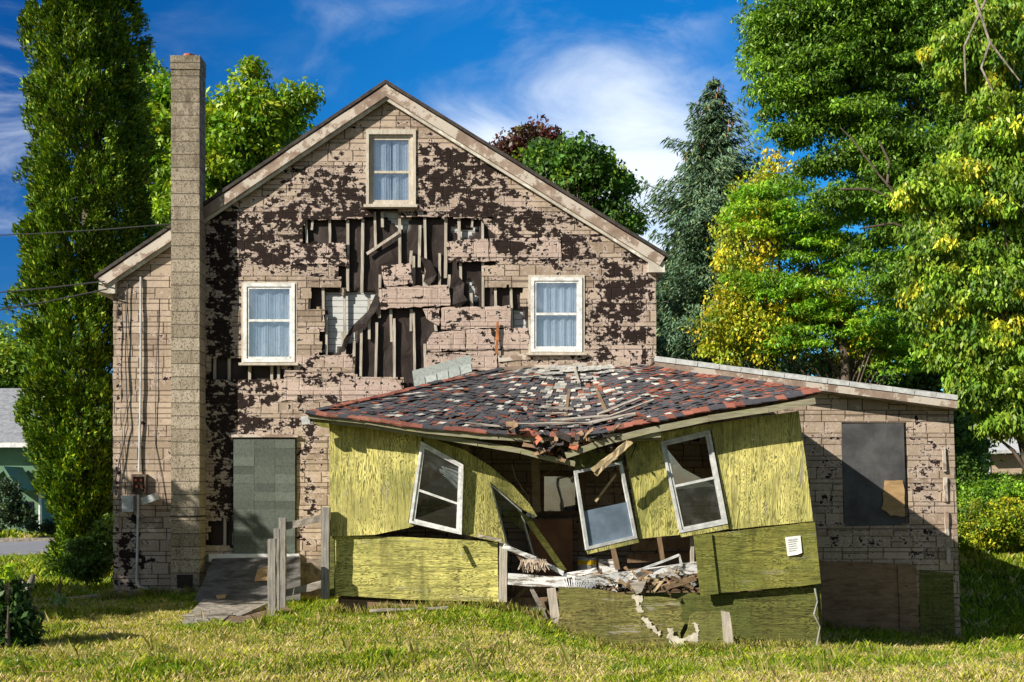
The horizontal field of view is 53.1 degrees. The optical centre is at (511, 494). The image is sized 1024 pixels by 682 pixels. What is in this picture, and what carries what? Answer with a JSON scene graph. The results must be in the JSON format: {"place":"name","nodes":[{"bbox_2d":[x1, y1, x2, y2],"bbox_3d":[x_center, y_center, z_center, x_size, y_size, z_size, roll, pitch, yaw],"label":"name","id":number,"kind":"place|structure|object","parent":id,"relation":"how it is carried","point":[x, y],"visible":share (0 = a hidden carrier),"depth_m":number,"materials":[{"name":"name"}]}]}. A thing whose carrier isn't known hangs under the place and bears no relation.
{"place":"outdoors","nodes":[
{"label":"outdoors","id":0,"kind":"place"},
{"bbox_2d":[0,541,48,555],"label":"road","id":1,"kind":"structure","parent":0,"point":[24,547],"depth_m":31.70,"materials":[{"name":"grey asphalt"}]},
{"bbox_2d":[0,527,56,537],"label":"lawn grass","id":2,"kind":"structure","parent":0,"point":[13,534],"depth_m":38.17,"materials":[{"name":"green plant"}]},
{"bbox_2d":[0,549,115,596],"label":"lawn grass","id":3,"kind":"structure","parent":0,"point":[27,566],"depth_m":19.56,"materials":[{"name":"green plant"}]},
{"bbox_2d":[226,607,294,624],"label":"path","id":4,"kind":"structure","parent":0,"point":[237,620],"depth_m":13.66,"materials":[{"name":"grey concrete"}]},
{"bbox_2d":[274,528,279,610],"bbox_3d":[-3.248,1.038,14.150,0.080,1.140,0.066,0,0,0],"label":"fence post","id":5,"kind":"object","parent":4,"relation":"on","point":[277,534],"visible":0.59,"depth_m":14.12,"materials":[{"name":"grey wood"}]},
{"bbox_2d":[0,542,1023,681],"bbox_3d":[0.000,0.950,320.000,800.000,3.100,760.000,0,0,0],"label":"ground","id":6,"kind":"structure","parent":0,"point":[379,676],"depth_m":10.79,"materials":[{"name":"green plant"}]},
{"bbox_2d":[0,563,18,647],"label":"sprout","id":7,"kind":"object","parent":6,"relation":"on","point":[9,574],"visible":0.99,"depth_m":11.29,"materials":[{"name":"green plant"}]},
{"bbox_2d":[0,475,37,537],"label":"dark bush","id":8,"kind":"object","parent":6,"relation":"on","point":[14,507],"visible":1,"depth_m":36.85,"materials":[{"name":"green plant"}]},
{"bbox_2d":[0,320,37,387],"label":"backdrop tree","id":9,"kind":"object","parent":6,"relation":"on","point":[11,374],"visible":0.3,"depth_m":51.12,"materials":[{"name":"green plant"}]},
{"bbox_2d":[0,563,47,649],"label":"foreground bush","id":10,"kind":"object","parent":6,"relation":"on","point":[25,625],"visible":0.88,"depth_m":11.40,"materials":[{"name":"green plant"}]},
{"bbox_2d":[0,538,54,541],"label":"kerb","id":11,"kind":"structure","parent":6,"relation":"on","point":[20,539],"depth_m":36.00,"materials":[{"name":"concrete"}]},
{"bbox_2d":[22,574,34,599],"bbox_3d":[-5.821,1.324,12.254,0.306,0.750,0.123,0,0,30],"label":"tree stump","id":12,"kind":"object","parent":6,"relation":"on","point":[31,580],"visible":0.31,"depth_m":12.18,"materials":[{"name":"grey wood"}]},
{"bbox_2d":[24,512,56,536],"bbox_3d":[-17.365,1.139,38.042,1.831,1.078,0.864,0,0,0],"label":"dark bush","id":13,"kind":"object","parent":6,"relation":"on","point":[48,527],"visible":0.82,"depth_m":37.90,"materials":[{"name":"green plant"}]},
{"bbox_2d":[0,388,112,532],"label":"neighbour house","id":14,"kind":"structure","parent":6,"relation":"on","point":[12,460],"depth_m":40.00,"materials":[{"name":"teal"}]},
{"bbox_2d":[48,576,69,606],"bbox_3d":[-6.718,1.460,15.166,0.300,0.511,0.281,0,0,39],"label":"weed","id":15,"kind":"object","parent":6,"relation":"on","point":[60,597],"visible":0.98,"depth_m":15.17,"materials":[{"name":"green plant"}]},
{"bbox_2d":[33,594,98,602],"bbox_3d":[-7.052,1.679,16.520,0.160,0.107,1.333,0,0,39],"label":"fallen log","id":16,"kind":"object","parent":6,"relation":"on","point":[93,596],"visible":0.28,"depth_m":16.61,"materials":[{"name":"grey wood"}]},
{"bbox_2d":[47,513,113,583],"bbox_3d":[-7.717,1.038,18.617,1.288,1.425,0.974,0,0,0],"label":"bush","id":17,"kind":"object","parent":6,"relation":"on","point":[92,561],"visible":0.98,"depth_m":18.44,"materials":[{"name":"green plant"}]},
{"bbox_2d":[1,0,166,581],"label":"poplar tree","id":18,"kind":"object","parent":6,"relation":"on","point":[70,443],"visible":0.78,"depth_m":19.26,"materials":[{"name":"leaves"},{"name":"bark"}]},
{"bbox_2d":[96,585,194,600],"bbox_3d":[-5.907,1.600,16.672,1.676,0.320,0.506,0,0,0],"label":"weed fringe","id":19,"kind":"object","parent":6,"relation":"on","point":[107,594],"visible":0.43,"depth_m":16.60,"materials":[{"name":"green plant"}]},
{"bbox_2d":[115,50,325,234],"bbox_3d":[-8.630,-5.764,30.084,6.313,15.006,3.726,0,0,0],"label":"maple tree","id":20,"kind":"object","parent":6,"relation":"on","point":[242,139],"visible":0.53,"depth_m":29.34,"materials":[{"name":"green plant"}]},
{"bbox_2d":[182,599,267,624],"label":"concrete slab","id":21,"kind":"structure","parent":6,"relation":"on","point":[238,608],"depth_m":14.47,"materials":[{"name":"grey concrete"}]},
{"bbox_2d":[182,612,232,615],"bbox_3d":[-4.083,1.607,13.731,0.668,0.047,0.050,0,0,-2],"label":"loose plank","id":22,"kind":"object","parent":21,"relation":"on","point":[207,614],"visible":0.94,"depth_m":13.71,"materials":[{"name":"grey wood"}]},
{"bbox_2d":[193,556,300,602],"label":"plywood ramp","id":23,"kind":"structure","parent":6,"relation":"on","point":[243,579],"depth_m":16.09,"materials":[{"name":"grey wood"}]},
{"bbox_2d":[267,539,276,615],"bbox_3d":[-3.255,1.165,13.900,0.114,1.133,0.092,0,0,0],"label":"fence post","id":24,"kind":"object","parent":6,"relation":"on","point":[272,572],"visible":0.86,"depth_m":13.86,"materials":[{"name":"grey wood"}]},
{"bbox_2d":[279,518,286,607],"bbox_3d":[-3.206,0.947,14.300,0.104,1.254,0.085,0,0,0],"label":"fence post","id":25,"kind":"object","parent":6,"relation":"on","point":[283,555],"visible":0.76,"depth_m":14.26,"materials":[{"name":"grey wood"}]},
{"bbox_2d":[286,581,320,596],"bbox_3d":[-2.925,1.318,14.349,0.557,0.227,0.045,0,0,-4],"label":"rail","id":26,"kind":"object","parent":25,"relation":"attached to","point":[303,588],"visible":1,"depth_m":14.33,"materials":[{"name":"grey wood"}]},
{"bbox_2d":[321,507,330,598],"bbox_3d":[-2.612,0.819,14.350,0.126,1.285,0.096,0,0,0],"label":"fence post","id":27,"kind":"object","parent":6,"relation":"on","point":[325,550],"visible":1,"depth_m":14.31,"materials":[{"name":"grey wood"}]},
{"bbox_2d":[286,514,320,529],"bbox_3d":[-2.918,0.382,14.350,0.542,0.226,0.046,0,0,-4],"label":"rail","id":28,"kind":"object","parent":27,"relation":"attached to","point":[303,521],"visible":1,"depth_m":14.33,"materials":[{"name":"grey wood"}]},
{"bbox_2d":[94,53,667,596],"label":"house","id":29,"kind":"structure","parent":6,"relation":"on","point":[382,237],"depth_m":16.98,"materials":[{"name":"brick"}]},
{"bbox_2d":[0,281,104,292],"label":"power line","id":30,"kind":"object","parent":29,"relation":"attached to","point":[52,287],"visible":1,"depth_m":17.22,"materials":[{"name":"black rubber"}]},
{"bbox_2d":[0,288,106,310],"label":"power line","id":31,"kind":"object","parent":29,"relation":"attached to","point":[54,299],"visible":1,"depth_m":17.24,"materials":[{"name":"black rubber"}]},
{"bbox_2d":[0,223,170,235],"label":"power line","id":32,"kind":"object","parent":29,"relation":"attached to","point":[86,230],"visible":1,"depth_m":17.36,"materials":[{"name":"black rubber"}]},
{"bbox_2d":[209,434,299,561],"bbox_3d":[-4.257,0.055,16.940,1.487,2.100,0.120,0,0,0],"label":"door","id":33,"kind":"structure","parent":29,"relation":"in","point":[264,469],"depth_m":16.93,"materials":[{"name":"grey"}]},
{"bbox_2d":[239,282,298,365],"bbox_3d":[-4.023,-2.832,16.975,0.981,1.391,0.150,0,0,0],"label":"window","id":34,"kind":"structure","parent":29,"relation":"in","point":[268,309],"depth_m":17.02,"materials":[{"name":"white plastic"}]},
{"bbox_2d":[364,129,417,208],"bbox_3d":[-2.005,-5.396,16.995,0.884,1.306,0.230,0,0,0],"label":"window","id":35,"kind":"structure","parent":29,"relation":"in","point":[390,153],"depth_m":17.02,"materials":[{"name":"beige glass"}]},
{"bbox_2d":[526,275,586,355],"bbox_3d":[0.737,-2.974,16.977,0.995,1.334,0.154,0,0,0],"label":"window","id":36,"kind":"structure","parent":29,"relation":"in","point":[556,326],"depth_m":17.02,"materials":[{"name":"white glass"}]},
{"bbox_2d":[539,472,578,515],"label":"window","id":37,"kind":"structure","parent":29,"relation":"in","point":[543,513],"depth_m":16.93,"materials":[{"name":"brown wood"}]},
{"bbox_2d":[369,606,447,611],"bbox_3d":[-1.399,1.554,13.901,1.069,0.082,0.060,0,0,0],"label":"loose plank","id":38,"kind":"object","parent":6,"relation":"on","point":[391,609],"visible":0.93,"depth_m":13.88,"materials":[{"name":"grey wood"}]},
{"bbox_2d":[319,596,545,618],"bbox_3d":[-1.097,1.585,14.127,3.139,0.355,0.475,0,0,0],"label":"weed fringe","id":39,"kind":"object","parent":6,"relation":"on","point":[440,602],"visible":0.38,"depth_m":14.06,"materials":[{"name":"green plant"}]},
{"bbox_2d":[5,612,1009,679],"bbox_3d":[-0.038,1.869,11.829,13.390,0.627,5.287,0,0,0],"label":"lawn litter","id":40,"kind":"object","parent":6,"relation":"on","point":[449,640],"visible":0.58,"depth_m":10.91,"materials":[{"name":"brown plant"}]},
{"bbox_2d":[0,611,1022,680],"bbox_3d":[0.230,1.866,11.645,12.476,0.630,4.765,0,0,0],"label":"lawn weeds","id":41,"kind":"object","parent":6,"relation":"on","point":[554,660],"visible":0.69,"depth_m":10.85,"materials":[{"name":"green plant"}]},
{"bbox_2d":[8,605,1023,679],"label":"weed fringe","id":42,"kind":"object","parent":6,"relation":"on","point":[410,647],"visible":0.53,"depth_m":10.96,"materials":[{"name":"green plant"}]},
{"bbox_2d":[489,113,582,166],"bbox_3d":[0.763,-5.308,34.057,3.730,14.455,2.622,0,0,0],"label":"plum tree","id":43,"kind":"object","parent":6,"relation":"on","point":[521,135],"visible":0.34,"depth_m":33.31,"materials":[{"name":"red plant"}]},
{"bbox_2d":[300,364,822,644],"bbox_3d":[0.734,0.082,15.461,7.304,4.467,3.079,0,0,0],"label":"porch","id":44,"kind":"object","parent":6,"relation":"on","point":[759,583],"visible":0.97,"depth_m":14.45,"materials":[{"name":"green wood"}]},
{"bbox_2d":[409,441,462,534],"bbox_3d":[-1.071,-0.096,14.451,0.768,1.322,0.078,0,0,-4],"label":"window","id":45,"kind":"structure","parent":44,"relation":"in","point":[458,530],"depth_m":14.43,"materials":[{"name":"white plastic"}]},
{"bbox_2d":[412,355,472,385],"bbox_3d":[-1.129,-1.993,16.605,0.989,0.565,0.130,0,0,0],"label":"siding scrap","id":46,"kind":"object","parent":44,"relation":"on","point":[456,367],"visible":0.8,"depth_m":16.60,"materials":[{"name":"grey wood"}]},
{"bbox_2d":[490,483,533,560],"bbox_3d":[0.053,0.442,14.839,0.857,1.230,0.158,0,0,-35],"label":"window","id":47,"kind":"structure","parent":44,"relation":"in","point":[492,486],"depth_m":14.75,"materials":[{"name":"grey wood"}]},
{"bbox_2d":[512,465,535,517],"bbox_3d":[0.175,-0.051,15.088,0.364,0.789,0.244,0,0,0],"label":"hanging lamp","id":48,"kind":"object","parent":44,"relation":"hanging from","point":[528,514],"visible":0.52,"depth_m":15.12,"materials":[{"name":"black metal"}]},
{"bbox_2d":[563,578,598,587],"bbox_3d":[0.962,1.237,14.225,0.507,0.147,0.154,0,0,0],"label":"crumpled blind","id":49,"kind":"object","parent":44,"relation":"attached to","point":[580,584],"visible":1,"depth_m":14.23,"materials":[{"name":"white plastic"}]},
{"bbox_2d":[578,557,596,575],"bbox_3d":[1.144,1.122,15.600,0.290,0.320,0.290,0,0,0],"label":"paint can","id":50,"kind":"object","parent":44,"relation":"on","point":[585,563],"visible":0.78,"depth_m":15.48,"materials":[{"name":"grey metal"}]},
{"bbox_2d":[573,461,636,549],"bbox_3d":[1.307,0.153,14.315,0.904,1.239,0.113,0,0,-12],"label":"window","id":51,"kind":"structure","parent":44,"relation":"in","point":[607,525],"depth_m":14.31,"materials":[{"name":"white wood"}]},
{"bbox_2d":[598,559,617,591],"bbox_3d":[1.460,1.241,15.550,0.284,0.518,0.100,0,0,0],"label":"wooden box","id":52,"kind":"object","parent":44,"relation":"on","point":[606,565],"visible":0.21,"depth_m":15.50,"materials":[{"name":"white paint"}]},
{"bbox_2d":[634,554,679,572],"bbox_3d":[2.034,0.975,14.451,0.684,0.271,0.030,0,0,-9],"label":"broken window frame","id":53,"kind":"structure","parent":44,"relation":"in","point":[675,556],"depth_m":14.44,"materials":[{"name":"white wood"}]},
{"bbox_2d":[660,430,727,532],"bbox_3d":[2.555,-0.186,14.390,0.942,1.449,0.080,0,0,0],"label":"window","id":54,"kind":"structure","parent":44,"relation":"in","point":[706,434],"depth_m":14.37,"materials":[{"name":"white wood"}]},
{"bbox_2d":[785,536,801,555],"bbox_3d":[3.939,0.716,14.314,0.237,0.286,0.028,0,0,0],"label":"paper notice","id":55,"kind":"object","parent":44,"relation":"attached to","point":[793,545],"visible":1,"depth_m":14.32,"materials":[{"name":"white paper"}]},
{"bbox_2d":[813,588,820,644],"bbox_3d":[4.258,1.710,14.298,0.112,0.806,0.037,0,0,0],"label":"hanging wire","id":56,"kind":"object","parent":44,"relation":"hanging from","point":[814,612],"visible":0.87,"depth_m":14.29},
{"bbox_2d":[512,130,654,235],"bbox_3d":[2.056,-4.247,30.031,4.287,12.712,2.762,0,0,0],"label":"broadleaf tree","id":57,"kind":"object","parent":6,"relation":"on","point":[593,178],"visible":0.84,"depth_m":29.46,"materials":[{"name":"green plant"}]},
{"bbox_2d":[558,587,732,647],"bbox_3d":[1.836,1.748,14.027,2.413,0.957,0.104,0,0,4],"label":"fallen plywood","id":58,"kind":"object","parent":6,"relation":"on","point":[620,617],"visible":0.82,"depth_m":14.04,"materials":[{"name":"green wood"}]},
{"bbox_2d":[656,245,729,360],"bbox_3d":[5.361,-2.752,30.983,3.291,9.937,3.520,0,0,36],"label":"spruce","id":59,"kind":"object","parent":6,"relation":"on","point":[658,296],"visible":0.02,"depth_m":30.60,"materials":[{"name":"green plant"}]},
{"bbox_2d":[537,616,850,652],"bbox_3d":[2.452,1.887,13.818,4.267,0.562,0.415,0,0,-1],"label":"weed fringe","id":60,"kind":"object","parent":6,"relation":"on","point":[747,642],"visible":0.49,"depth_m":13.78,"materials":[{"name":"green plant"}]},
{"bbox_2d":[633,76,817,375],"bbox_3d":[5.493,-4.602,27.999,5.513,13.664,5.378,0,0,0],"label":"spruce tree","id":61,"kind":"object","parent":6,"relation":"on","point":[707,178],"visible":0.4,"depth_m":27.39,"materials":[{"name":"green plant"}]},
{"bbox_2d":[680,146,906,381],"bbox_3d":[7.053,-3.162,25.503,5.755,10.991,2.602,0,0,0],"label":"birch tree","id":62,"kind":"object","parent":6,"relation":"on","point":[739,328],"visible":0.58,"depth_m":25.18,"materials":[{"name":"green plant"}]},
{"bbox_2d":[653,356,960,638],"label":"side addition","id":63,"kind":"structure","parent":6,"relation":"on","point":[880,462],"depth_m":17.00,"materials":[{"name":"brick"}]},
{"bbox_2d":[841,423,905,525],"bbox_3d":[5.998,-0.333,16.994,1.091,1.714,0.061,0,0,0],"label":"boarded window","id":64,"kind":"structure","parent":63,"relation":"in","point":[873,458],"depth_m":17.00,"materials":[{"name":"grey wood"}]},
{"bbox_2d":[715,173,926,385],"bbox_3d":[7.956,-2.981,25.050,6.025,9.675,2.824,0,0,0],"label":"locust tree","id":65,"kind":"object","parent":6,"relation":"on","point":[828,239],"visible":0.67,"depth_m":24.65,"materials":[{"name":"green plant"}]},
{"bbox_2d":[730,0,984,304],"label":"honey locust","id":66,"kind":"object","parent":6,"relation":"on","point":[813,61],"visible":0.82,"depth_m":22.48,"materials":[{"name":"green plant"}]},
{"bbox_2d":[778,299,1004,474],"bbox_3d":[12.047,-3.663,32.969,8.528,7.524,3.727,0,0,0],"label":"backdrop tree","id":67,"kind":"object","parent":6,"relation":"on","point":[925,381],"visible":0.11,"depth_m":32.18,"materials":[{"name":"green plant"}]},
{"bbox_2d":[822,619,964,640],"bbox_3d":[5.918,2.231,16.768,2.982,0.457,0.438,0,0,0],"label":"weed fringe","id":68,"kind":"object","parent":6,"relation":"on","point":[831,625],"visible":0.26,"depth_m":16.73,"materials":[{"name":"green plant"}]},
{"bbox_2d":[886,0,1023,470],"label":"silver maple","id":69,"kind":"object","parent":6,"relation":"on","point":[962,293],"visible":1,"depth_m":17.66,"materials":[{"name":"green plant"}]},
{"bbox_2d":[953,413,994,529],"bbox_3d":[11.882,-0.589,27.027,1.502,3.125,1.507,0,0,-40],"label":"hedge bush","id":70,"kind":"object","parent":6,"relation":"on","point":[969,466],"visible":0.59,"depth_m":26.68,"materials":[{"name":"green plant"}]},
{"bbox_2d":[943,471,1023,651],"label":"lawn grass","id":71,"kind":"structure","parent":6,"relation":"on","point":[979,618],"depth_m":22.02,"materials":[{"name":"green plant"}]},
{"bbox_2d":[956,470,1023,537],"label":"hedge bush","id":72,"kind":"object","parent":6,"relation":"on","point":[995,487],"visible":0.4,"depth_m":26.18,"materials":[{"name":"green plant"}]},
{"bbox_2d":[957,491,1023,553],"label":"hedge bush","id":73,"kind":"object","parent":6,"relation":"on","point":[997,523],"visible":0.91,"depth_m":25.12,"materials":[{"name":"green plant"}]},
{"bbox_2d":[988,435,1021,474],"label":"garage","id":74,"kind":"structure","parent":6,"relation":"on","point":[1010,464],"depth_m":40.00,"materials":[{"name":"beige"}]},
{"bbox_2d":[0,0,1023,405],"label":"sky","id":75,"kind":"structure","parent":0,"point":[624,73],"materials":[{"name":"blue"}]}
]}

